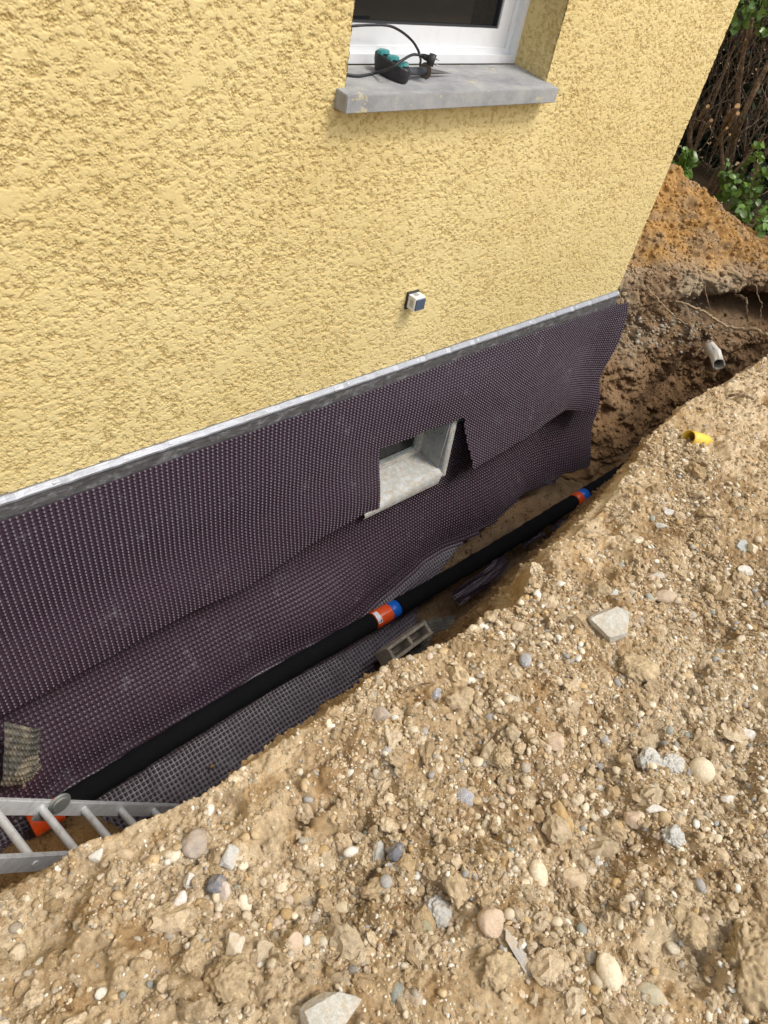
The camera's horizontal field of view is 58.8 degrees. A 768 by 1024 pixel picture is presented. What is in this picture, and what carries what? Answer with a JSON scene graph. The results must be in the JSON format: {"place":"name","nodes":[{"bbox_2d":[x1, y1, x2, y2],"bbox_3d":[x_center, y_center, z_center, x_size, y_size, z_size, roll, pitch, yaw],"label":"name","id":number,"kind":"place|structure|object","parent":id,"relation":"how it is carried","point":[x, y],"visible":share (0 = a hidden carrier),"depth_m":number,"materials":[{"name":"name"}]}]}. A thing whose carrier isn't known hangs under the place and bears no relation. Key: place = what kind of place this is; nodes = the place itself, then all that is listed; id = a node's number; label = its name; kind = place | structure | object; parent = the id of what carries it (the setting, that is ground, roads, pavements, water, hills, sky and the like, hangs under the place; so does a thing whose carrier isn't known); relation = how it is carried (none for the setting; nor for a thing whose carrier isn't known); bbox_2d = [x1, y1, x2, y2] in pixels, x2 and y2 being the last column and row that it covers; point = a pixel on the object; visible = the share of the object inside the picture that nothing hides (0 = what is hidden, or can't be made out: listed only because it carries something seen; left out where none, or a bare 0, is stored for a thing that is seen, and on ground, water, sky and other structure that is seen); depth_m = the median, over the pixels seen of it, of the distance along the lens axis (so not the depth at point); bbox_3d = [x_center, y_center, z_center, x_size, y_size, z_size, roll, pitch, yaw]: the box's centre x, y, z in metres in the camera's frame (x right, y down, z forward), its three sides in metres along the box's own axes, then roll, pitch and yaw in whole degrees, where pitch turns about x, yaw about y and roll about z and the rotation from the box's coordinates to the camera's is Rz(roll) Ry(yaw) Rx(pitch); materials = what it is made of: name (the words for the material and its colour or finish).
{"place":"outdoors","nodes":[
{"label":"outdoors","id":0,"kind":"place"},
{"bbox_2d":[0,356,767,1023],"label":"ground","id":1,"kind":"structure","parent":0,"point":[86,946],"depth_m":1.70,"materials":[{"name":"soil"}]},
{"bbox_2d":[0,793,178,873],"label":"folding ladder","id":2,"kind":"object","parent":1,"relation":"on","point":[26,859],"visible":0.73,"depth_m":2.49,"materials":[{"name":"metal"}]},
{"bbox_2d":[88,847,102,862],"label":"stone","id":3,"kind":"object","parent":1,"relation":"on","point":[96,856],"visible":1,"depth_m":1.50,"materials":[{"name":"white stone"}]},
{"bbox_2d":[116,849,133,858],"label":"stone","id":4,"kind":"object","parent":1,"relation":"on","point":[125,853],"visible":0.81,"depth_m":1.51,"materials":[{"name":"stone"}]},
{"bbox_2d":[173,890,186,905],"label":"pebble","id":5,"kind":"object","parent":1,"relation":"on","point":[180,898],"visible":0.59,"depth_m":1.45,"materials":[{"name":"stone"}]},
{"bbox_2d":[183,872,196,887],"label":"stone","id":6,"kind":"object","parent":1,"relation":"on","point":[187,879],"visible":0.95,"depth_m":1.50,"materials":[{"name":"white stone"}]},
{"bbox_2d":[181,828,207,858],"bbox_3d":[-0.429,0.749,1.544,0.062,0.046,0.058,-26,55,-34],"label":"stone","id":7,"kind":"object","parent":1,"relation":"on","point":[194,841],"visible":1,"depth_m":1.53,"materials":[{"name":"stone"}]},
{"bbox_2d":[206,874,225,893],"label":"stone","id":8,"kind":"object","parent":1,"relation":"on","point":[214,883],"visible":1,"depth_m":1.49,"materials":[{"name":"stone"}]},
{"bbox_2d":[219,881,231,901],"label":"stone","id":9,"kind":"object","parent":1,"relation":"on","point":[225,893],"visible":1,"depth_m":1.49,"materials":[{"name":"stone"}]},
{"bbox_2d":[202,953,253,1003],"bbox_3d":[-0.309,0.922,1.347,0.094,0.079,0.095,19,44,7],"label":"soil clod","id":10,"kind":"object","parent":1,"relation":"on","point":[227,980],"visible":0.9,"depth_m":1.32,"materials":[{"name":"soil"}]},
{"bbox_2d":[219,844,238,870],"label":"stone","id":11,"kind":"object","parent":1,"relation":"on","point":[229,857],"visible":1,"depth_m":1.54,"materials":[{"name":"stone"}]},
{"bbox_2d":[225,931,244,955],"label":"stone","id":12,"kind":"object","parent":1,"relation":"on","point":[235,943],"visible":0.6,"depth_m":1.39,"materials":[{"name":"stone"}]},
{"bbox_2d":[256,939,275,962],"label":"stone","id":13,"kind":"object","parent":1,"relation":"on","point":[264,948],"visible":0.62,"depth_m":1.41,"materials":[{"name":"stone"}]},
{"bbox_2d":[287,931,302,954],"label":"stone","id":14,"kind":"object","parent":1,"relation":"on","point":[295,938],"visible":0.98,"depth_m":1.42,"materials":[{"name":"stone"}]},
{"bbox_2d":[26,460,627,836],"bbox_3d":[0.963,0.137,4.745,6.612,0.121,0.137,-26,55,-34],"label":"drain pipe","id":15,"kind":"object","parent":1,"relation":"on","point":[122,769],"visible":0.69,"depth_m":3.66,"materials":[{"name":"black plastic"}]},
{"bbox_2d":[299,991,361,1023],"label":"rock","id":16,"kind":"object","parent":1,"relation":"on","point":[324,1007],"visible":1,"depth_m":1.33,"materials":[{"name":"stone"}]},
{"bbox_2d":[372,840,384,861],"bbox_3d":[-0.014,0.821,1.620,0.033,0.038,0.070,0,45,-13],"label":"limestone lump","id":17,"kind":"object","parent":1,"relation":"on","point":[378,851],"visible":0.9,"depth_m":1.62,"materials":[{"name":"stone"}]},
{"bbox_2d":[0,359,761,891],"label":"trench crumbs","id":18,"kind":"object","parent":1,"relation":"on","point":[356,685],"visible":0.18,"depth_m":2.85,"materials":[{"name":"soil"}]},
{"bbox_2d":[372,706,391,720],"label":"stone","id":19,"kind":"object","parent":1,"relation":"on","point":[380,713],"visible":0.88,"depth_m":1.83,"materials":[{"name":"stone"}]},
{"bbox_2d":[0,423,767,1023],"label":"soil crumbs","id":20,"kind":"object","parent":1,"relation":"on","point":[428,889],"visible":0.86,"depth_m":1.72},
{"bbox_2d":[0,423,767,1023],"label":"soil clods","id":21,"kind":"object","parent":1,"relation":"on","point":[550,966],"visible":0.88,"depth_m":1.72,"materials":[{"name":"soil"}]},
{"bbox_2d":[385,862,396,869],"bbox_3d":[0.030,0.821,1.582,0.059,0.021,0.021,1,45,-12],"label":"limestone lump","id":22,"kind":"object","parent":1,"relation":"on","point":[388,864],"visible":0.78,"depth_m":1.58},
{"bbox_2d":[388,842,403,862],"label":"stone","id":23,"kind":"object","parent":1,"relation":"on","point":[396,850],"visible":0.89,"depth_m":1.59,"materials":[{"name":"stone"}]},
{"bbox_2d":[390,982,402,1003],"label":"pebble","id":24,"kind":"object","parent":1,"relation":"on","point":[397,990],"visible":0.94,"depth_m":1.40,"materials":[{"name":"grey stone"}]},
{"bbox_2d":[403,989,421,1006],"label":"stone","id":25,"kind":"object","parent":1,"relation":"on","point":[412,1000],"visible":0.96,"depth_m":1.39,"materials":[{"name":"stone"}]},
{"bbox_2d":[406,682,430,691],"bbox_3d":[0.094,0.488,1.913,0.078,0.010,0.014,-12,48,-24],"label":"twig","id":26,"kind":"object","parent":1,"relation":"on","point":[417,685],"visible":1,"depth_m":1.92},
{"bbox_2d":[421,920,432,931],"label":"pebble","id":27,"kind":"object","parent":1,"relation":"on","point":[426,924],"visible":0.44,"depth_m":1.52,"materials":[{"name":"beige stone"}]},
{"bbox_2d":[409,614,454,655],"bbox_3d":[0.272,0.742,4.049,0.446,0.031,0.247,-14,49,-25],"label":"old membrane","id":28,"kind":"object","parent":1,"relation":"on","point":[436,624],"visible":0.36,"depth_m":4.11,"materials":[{"name":"plastic"}]},
{"bbox_2d":[374,621,432,665],"bbox_3d":[0.113,0.755,3.915,0.318,0.179,0.148,-29,57,-35],"label":"hollow block","id":29,"kind":"object","parent":28,"relation":"on","point":[402,644],"depth_m":3.88,"materials":[{"name":"concrete"}]},
{"bbox_2d":[432,687,441,700],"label":"pebble","id":30,"kind":"object","parent":1,"relation":"on","point":[436,693],"visible":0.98,"depth_m":1.92,"materials":[{"name":"stone"}]},
{"bbox_2d":[422,894,452,928],"bbox_3d":[0.124,0.921,1.575,0.066,0.063,0.082,-26,55,-34],"label":"limestone lump","id":31,"kind":"object","parent":1,"relation":"on","point":[439,908],"visible":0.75,"depth_m":1.56,"materials":[{"name":"stone"}]},
{"bbox_2d":[456,787,474,806],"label":"pebble","id":32,"kind":"object","parent":1,"relation":"on","point":[464,795],"visible":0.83,"depth_m":1.77,"materials":[{"name":"stone"}]},
{"bbox_2d":[468,677,475,684],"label":"pebble","id":33,"kind":"object","parent":1,"relation":"on","point":[471,679],"visible":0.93,"depth_m":1.97,"materials":[{"name":"white stone"}]},
{"bbox_2d":[451,555,509,604],"bbox_3d":[0.658,0.432,4.473,0.108,0.118,0.593,39,49,25],"label":"membrane scrap","id":34,"kind":"object","parent":1,"relation":"on","point":[494,570],"visible":0.98,"depth_m":4.42,"materials":[{"name":"plastic"}]},
{"bbox_2d":[478,623,488,629],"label":"stone","id":35,"kind":"object","parent":1,"relation":"on","point":[481,625],"visible":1,"depth_m":2.12,"materials":[{"name":"white stone"}]},
{"bbox_2d":[477,907,503,938],"bbox_3d":[0.239,0.911,1.516,0.060,0.049,0.062,-26,55,-34],"label":"stone","id":36,"kind":"object","parent":1,"relation":"on","point":[490,921],"visible":1,"depth_m":1.50,"materials":[{"name":"stone"}]},
{"bbox_2d":[469,943,520,993],"bbox_3d":[0.236,0.982,1.468,0.099,0.078,0.092,-26,55,-34],"label":"soil clod","id":37,"kind":"object","parent":1,"relation":"on","point":[496,969],"visible":0.98,"depth_m":1.45,"materials":[{"name":"soil"}]},
{"bbox_2d":[490,742,511,769],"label":"soil clod","id":38,"kind":"object","parent":1,"relation":"on","point":[501,757],"visible":0.99,"depth_m":1.83,"materials":[{"name":"soil"}]},
{"bbox_2d":[506,694,519,701],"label":"stone","id":39,"kind":"object","parent":1,"relation":"on","point":[515,698],"visible":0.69,"depth_m":1.93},
{"bbox_2d":[506,929,529,975],"bbox_3d":[0.295,0.968,1.496,0.028,0.048,0.103,-26,55,-34],"label":"rock shard","id":40,"kind":"object","parent":1,"relation":"on","point":[518,953],"visible":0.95,"depth_m":1.49,"materials":[{"name":"stone"}]},
{"bbox_2d":[511,622,525,632],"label":"pebble","id":41,"kind":"object","parent":1,"relation":"on","point":[517,627],"visible":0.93,"depth_m":2.13,"materials":[{"name":"stone"}]},
{"bbox_2d":[519,653,531,667],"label":"pebble","id":42,"kind":"object","parent":1,"relation":"on","point":[525,660],"visible":1,"depth_m":2.02,"materials":[{"name":"stone"}]},
{"bbox_2d":[522,530,544,548],"bbox_3d":[1.056,0.180,4.830,0.284,0.051,0.073,-24,54,-33],"label":"membrane scrap","id":43,"kind":"object","parent":1,"relation":"on","point":[532,539],"visible":0.6,"depth_m":4.82,"materials":[{"name":"plastic"}]},
{"bbox_2d":[529,859,547,886],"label":"pebble","id":44,"kind":"object","parent":1,"relation":"on","point":[538,870],"visible":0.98,"depth_m":1.62,"materials":[{"name":"stone"}]},
{"bbox_2d":[543,731,564,750],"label":"stone","id":45,"kind":"object","parent":1,"relation":"on","point":[556,740],"visible":0.83,"depth_m":1.86,"materials":[{"name":"stone"}]},
{"bbox_2d":[549,518,567,529],"bbox_3d":[1.285,0.089,4.990,0.242,0.045,0.067,-12,49,-24],"label":"membrane scrap","id":46,"kind":"object","parent":1,"relation":"on","point":[555,525],"visible":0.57,"depth_m":4.98,"materials":[{"name":"plastic"}]},
{"bbox_2d":[551,800,574,830],"bbox_3d":[0.474,0.805,1.792,0.046,0.039,0.088,-16,50,-27],"label":"stone","id":47,"kind":"object","parent":1,"relation":"on","point":[561,809],"visible":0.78,"depth_m":1.78,"materials":[{"name":"stone"}]},
{"bbox_2d":[559,773,568,782],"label":"stone","id":48,"kind":"object","parent":1,"relation":"on","point":[563,777],"visible":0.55,"depth_m":1.86,"materials":[{"name":"stone"}]},
{"bbox_2d":[561,867,586,890],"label":"stone","id":49,"kind":"object","parent":1,"relation":"on","point":[572,877],"visible":0.81,"depth_m":1.66,"materials":[{"name":"stone"}]},
{"bbox_2d":[594,855,602,866],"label":"stone","id":50,"kind":"object","parent":1,"relation":"on","point":[597,861],"visible":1,"depth_m":1.72,"materials":[{"name":"white stone"}]},
{"bbox_2d":[588,606,629,641],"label":"stone","id":51,"kind":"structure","parent":1,"relation":"on","point":[610,624],"depth_m":2.18,"materials":[{"name":"stone"}]},
{"bbox_2d":[596,952,621,991],"bbox_3d":[0.492,1.006,1.491,0.055,0.043,0.071,-26,55,-34],"label":"pebble","id":52,"kind":"object","parent":1,"relation":"on","point":[609,972],"visible":1,"depth_m":1.48,"materials":[{"name":"stone"}]},
{"bbox_2d":[611,588,618,594],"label":"stone","id":53,"kind":"object","parent":1,"relation":"on","point":[615,591],"visible":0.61,"depth_m":2.30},
{"bbox_2d":[623,811,640,828],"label":"stone","id":54,"kind":"object","parent":1,"relation":"on","point":[631,818],"visible":0.91,"depth_m":1.76,"materials":[{"name":"stone"}]},
{"bbox_2d":[619,653,660,684],"bbox_3d":[0.792,0.489,2.113,0.138,0.066,0.095,16,43,3],"label":"soil clod","id":55,"kind":"object","parent":1,"relation":"on","point":[638,669],"visible":0.96,"depth_m":2.09,"materials":[{"name":"soil"}]},
{"bbox_2d":[641,747,655,751],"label":"pebble","id":56,"kind":"object","parent":1,"relation":"on","point":[650,748],"visible":0.28,"depth_m":1.99,"materials":[{"name":"white stone"}]},
{"bbox_2d":[635,748,662,770],"bbox_3d":[0.753,0.708,1.934,0.077,0.053,0.066,-26,55,-34],"label":"limestone lump","id":57,"kind":"object","parent":1,"relation":"on","point":[647,755],"visible":0.81,"depth_m":1.92,"materials":[{"name":"stone"}]},
{"bbox_2d":[636,981,664,1005],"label":"pebble","id":58,"kind":"object","parent":1,"relation":"on","point":[654,991],"visible":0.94,"depth_m":1.49,"materials":[{"name":"stone"}]},
{"bbox_2d":[645,804,666,812],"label":"stone","id":59,"kind":"object","parent":1,"relation":"on","point":[652,808],"visible":0.98,"depth_m":1.77,"materials":[{"name":"white stone"}]},
{"bbox_2d":[652,572,664,578],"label":"stone","id":60,"kind":"object","parent":1,"relation":"on","point":[660,574],"visible":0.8,"depth_m":2.46,"materials":[{"name":"stone"}]},
{"bbox_2d":[655,522,667,528],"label":"stone","id":61,"kind":"object","parent":1,"relation":"on","point":[658,525],"visible":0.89,"depth_m":2.68,"materials":[{"name":"stone"}]},
{"bbox_2d":[654,589,676,602],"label":"stone","id":62,"kind":"object","parent":1,"relation":"on","point":[666,596],"visible":0.98,"depth_m":2.40,"materials":[{"name":"stone"}]},
{"bbox_2d":[664,508,673,515],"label":"stone","id":63,"kind":"object","parent":1,"relation":"on","point":[667,511],"visible":1,"depth_m":2.71,"materials":[{"name":"stone"}]},
{"bbox_2d":[660,753,685,774],"bbox_3d":[0.827,0.729,1.966,0.094,0.052,0.059,2,44,-11],"label":"limestone lump","id":64,"kind":"object","parent":1,"relation":"on","point":[675,763],"visible":0.75,"depth_m":1.95,"materials":[{"name":"stone"}]},
{"bbox_2d":[660,824,686,847],"bbox_3d":[0.732,0.818,1.720,0.068,0.045,0.051,-3,45,-16],"label":"limestone lump","id":65,"kind":"object","parent":1,"relation":"on","point":[674,835],"visible":1,"depth_m":1.71,"materials":[{"name":"stone"}]},
{"bbox_2d":[664,904,708,950],"bbox_3d":[0.708,0.969,1.595,0.083,0.071,0.109,-26,55,-34],"label":"soil clod","id":66,"kind":"object","parent":1,"relation":"on","point":[691,930],"visible":0.98,"depth_m":1.57,"materials":[{"name":"soil"}]},
{"bbox_2d":[681,430,712,445],"bbox_3d":[1.417,-0.327,3.077,0.167,0.110,0.068,-11,48,-23],"label":"yellow pipe","id":67,"kind":"object","parent":1,"relation":"on","point":[698,438],"visible":0.76,"depth_m":3.06,"materials":[{"name":"plastic"}]},
{"bbox_2d":[689,757,714,782],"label":"pebble","id":68,"kind":"object","parent":1,"relation":"on","point":[702,769],"visible":0.92,"depth_m":1.94,"materials":[{"name":"stone"}]},
{"bbox_2d":[643,357,767,521],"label":"distant crumbs","id":69,"kind":"object","parent":1,"relation":"on","point":[750,434],"visible":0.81,"depth_m":3.23,"materials":[{"name":"gravel"}]},
{"bbox_2d":[671,354,767,479],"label":"distant gravel","id":70,"kind":"structure","parent":1,"relation":"on","point":[734,414],"depth_m":3.36,"materials":[{"name":"stone"}]},
{"bbox_2d":[711,847,728,864],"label":"stone","id":71,"kind":"object","parent":1,"relation":"on","point":[723,854],"visible":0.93,"depth_m":1.70,"materials":[{"name":"stone"}]},
{"bbox_2d":[719,795,734,802],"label":"stone","id":72,"kind":"object","parent":1,"relation":"on","point":[727,798],"visible":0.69,"depth_m":1.90,"materials":[{"name":"white stone"}]},
{"bbox_2d":[735,540,747,551],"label":"stone","id":73,"kind":"object","parent":1,"relation":"on","point":[741,545],"visible":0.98,"depth_m":2.60,"materials":[{"name":"stone"}]},
{"bbox_2d":[722,917,767,1018],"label":"soil clod","id":74,"kind":"object","parent":1,"relation":"on","point":[745,949],"visible":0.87,"depth_m":1.52,"materials":[{"name":"soil"}]},
{"bbox_2d":[728,393,761,405],"bbox_3d":[1.852,-0.577,3.481,0.200,0.068,0.033,7,44,-6],"label":"twig","id":75,"kind":"object","parent":1,"relation":"on","point":[740,394],"visible":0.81,"depth_m":3.46,"materials":[{"name":"wood"}]},
{"bbox_2d":[738,565,752,575],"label":"stone","id":76,"kind":"object","parent":1,"relation":"on","point":[747,570],"visible":0.98,"depth_m":2.54,"materials":[{"name":"white stone"}]},
{"bbox_2d":[742,728,756,740],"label":"stone","id":77,"kind":"object","parent":1,"relation":"on","point":[751,734],"visible":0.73,"depth_m":2.06,"materials":[{"name":"white stone"}]},
{"bbox_2d":[747,543,758,553],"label":"stone","id":78,"kind":"object","parent":1,"relation":"on","point":[752,548],"visible":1,"depth_m":2.58,"materials":[{"name":"stone"}]},
{"bbox_2d":[560,164,767,484],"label":"earth bank","id":79,"kind":"structure","parent":0,"point":[600,466],"depth_m":5.60,"materials":[{"name":"soil"}]},
{"bbox_2d":[618,297,713,365],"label":"seam pebbles","id":80,"kind":"object","parent":79,"relation":"on","point":[662,325],"visible":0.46,"depth_m":5.61,"materials":[{"name":"soil"}]},
{"bbox_2d":[648,288,686,326],"bbox_3d":[2.124,-1.530,5.125,0.379,0.162,0.065,29,46,16],"label":"root","id":81,"kind":"object","parent":79,"relation":"attached to","point":[650,292],"visible":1,"depth_m":5.12,"materials":[{"name":"plant"}]},
{"bbox_2d":[591,292,767,457],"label":"bank crumbs","id":82,"kind":"object","parent":79,"relation":"on","point":[623,396],"visible":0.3,"depth_m":5.77,"materials":[{"name":"soil"}]},
{"bbox_2d":[616,164,767,306],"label":"heap crumbs","id":83,"kind":"object","parent":79,"relation":"on","point":[633,267],"visible":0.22,"depth_m":5.49,"materials":[{"name":"soil"}]},
{"bbox_2d":[691,328,727,358],"bbox_3d":[2.621,-1.365,5.500,0.399,0.184,0.039,-24,54,-32],"label":"root","id":84,"kind":"object","parent":79,"relation":"attached to","point":[721,332],"visible":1,"depth_m":5.49,"materials":[{"name":"plant"}]},
{"bbox_2d":[703,339,724,369],"bbox_3d":[2.615,-1.256,5.411,0.097,0.217,0.626,20,44,8],"label":"broken pipe","id":85,"kind":"object","parent":79,"relation":"on","point":[712,350],"visible":0.95,"depth_m":5.27,"materials":[{"name":"plastic"}]},
{"bbox_2d":[675,300,767,336],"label":"root","id":86,"kind":"object","parent":79,"relation":"attached to","point":[760,332],"visible":1,"depth_m":5.49,"materials":[{"name":"plant"}]},
{"bbox_2d":[733,294,748,321],"bbox_3d":[2.945,-1.704,5.620,0.056,0.161,0.265,-4,46,-17],"label":"root","id":87,"kind":"object","parent":79,"relation":"hanging from","point":[742,298],"visible":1,"depth_m":5.57,"materials":[{"name":"plant"}]},
{"bbox_2d":[719,141,767,223],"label":"laurel shrub","id":88,"kind":"object","parent":79,"relation":"on","point":[743,213],"visible":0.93,"depth_m":6.59,"materials":[{"name":"green plant"}]},
{"bbox_2d":[742,329,757,342],"bbox_3d":[2.942,-1.419,5.468,0.042,0.041,0.170,-19,52,-29],"label":"root","id":89,"kind":"object","parent":79,"relation":"attached to","point":[751,335],"visible":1,"depth_m":5.47,"materials":[{"name":"plant"}]},
{"bbox_2d":[751,279,762,344],"bbox_3d":[3.004,-1.622,5.530,0.050,0.370,0.411,-6,46,-19],"label":"root","id":90,"kind":"object","parent":79,"relation":"hanging from","point":[761,305],"visible":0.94,"depth_m":5.49,"materials":[{"name":"plant"}]},
{"bbox_2d":[673,39,767,226],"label":"garden ground","id":91,"kind":"structure","parent":0,"point":[699,171],"depth_m":7.98,"materials":[{"name":"soil"}]},
{"bbox_2d":[0,0,739,520],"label":"house","id":92,"kind":"structure","parent":91,"relation":"on","point":[222,220],"depth_m":2.39,"materials":[{"name":"yellow paint"}]},
{"bbox_2d":[0,388,599,852],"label":"dimple membrane","id":93,"kind":"object","parent":92,"relation":"attached to","point":[92,720],"visible":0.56,"depth_m":3.62,"materials":[{"name":"plastic"}]},
{"bbox_2d":[0,722,41,788],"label":"old membrane","id":94,"kind":"object","parent":93,"relation":"attached to","point":[21,760],"visible":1,"depth_m":2.75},
{"bbox_2d":[0,302,628,716],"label":"dimple membrane","id":95,"kind":"object","parent":92,"relation":"attached to","point":[94,576],"visible":1,"depth_m":3.01,"materials":[{"name":"plastic"}]},
{"bbox_2d":[347,24,451,83],"bbox_3d":[0.060,-1.549,2.308,0.482,0.134,0.206,-26,55,-34],"label":"garden socket","id":96,"kind":"object","parent":92,"relation":"on","point":[392,67],"visible":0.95,"depth_m":2.28,"materials":[{"name":"black plastic"}]},
{"bbox_2d":[364,420,457,518],"bbox_3d":[0.070,-0.351,3.804,0.710,0.630,0.260,-26,55,-34],"label":"basement window","id":97,"kind":"structure","parent":92,"relation":"in","point":[409,467],"depth_m":3.99,"materials":[{"name":"grey concrete"}]},
{"bbox_2d":[404,289,425,311],"bbox_3d":[0.136,-0.916,2.970,0.067,0.076,0.066,-26,55,-34],"label":"wall socket","id":98,"kind":"object","parent":92,"relation":"attached to","point":[415,300],"depth_m":2.95,"materials":[{"name":"white"}]},
{"bbox_2d":[348,0,529,63],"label":"window","id":99,"kind":"structure","parent":92,"relation":"in","point":[456,31],"depth_m":2.51,"materials":[{"name":"white"}]},
{"bbox_2d":[671,146,701,178],"bbox_3d":[2.930,-3.450,6.792,0.375,0.391,0.382,-26,55,-34],"label":"laurel shrub","id":100,"kind":"object","parent":91,"relation":"on","point":[688,158],"visible":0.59,"depth_m":6.71,"materials":[{"name":"green plant"}]},
{"bbox_2d":[675,0,767,212],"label":"hedge","id":101,"kind":"object","parent":91,"relation":"on","point":[716,103],"visible":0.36,"depth_m":6.91,"materials":[{"name":"brown plant"}]},
{"bbox_2d":[715,155,756,199],"bbox_3d":[3.498,-3.357,6.864,0.425,0.433,0.266,-26,55,-34],"label":"laurel shrub","id":102,"kind":"object","parent":91,"relation":"on","point":[722,174],"visible":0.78,"depth_m":6.83,"materials":[{"name":"green plant"}]},
{"bbox_2d":[750,204,767,237],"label":"laurel shrub","id":103,"kind":"object","parent":91,"relation":"on","point":[761,226],"visible":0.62,"depth_m":6.26,"materials":[{"name":"green plant"}]}
]}

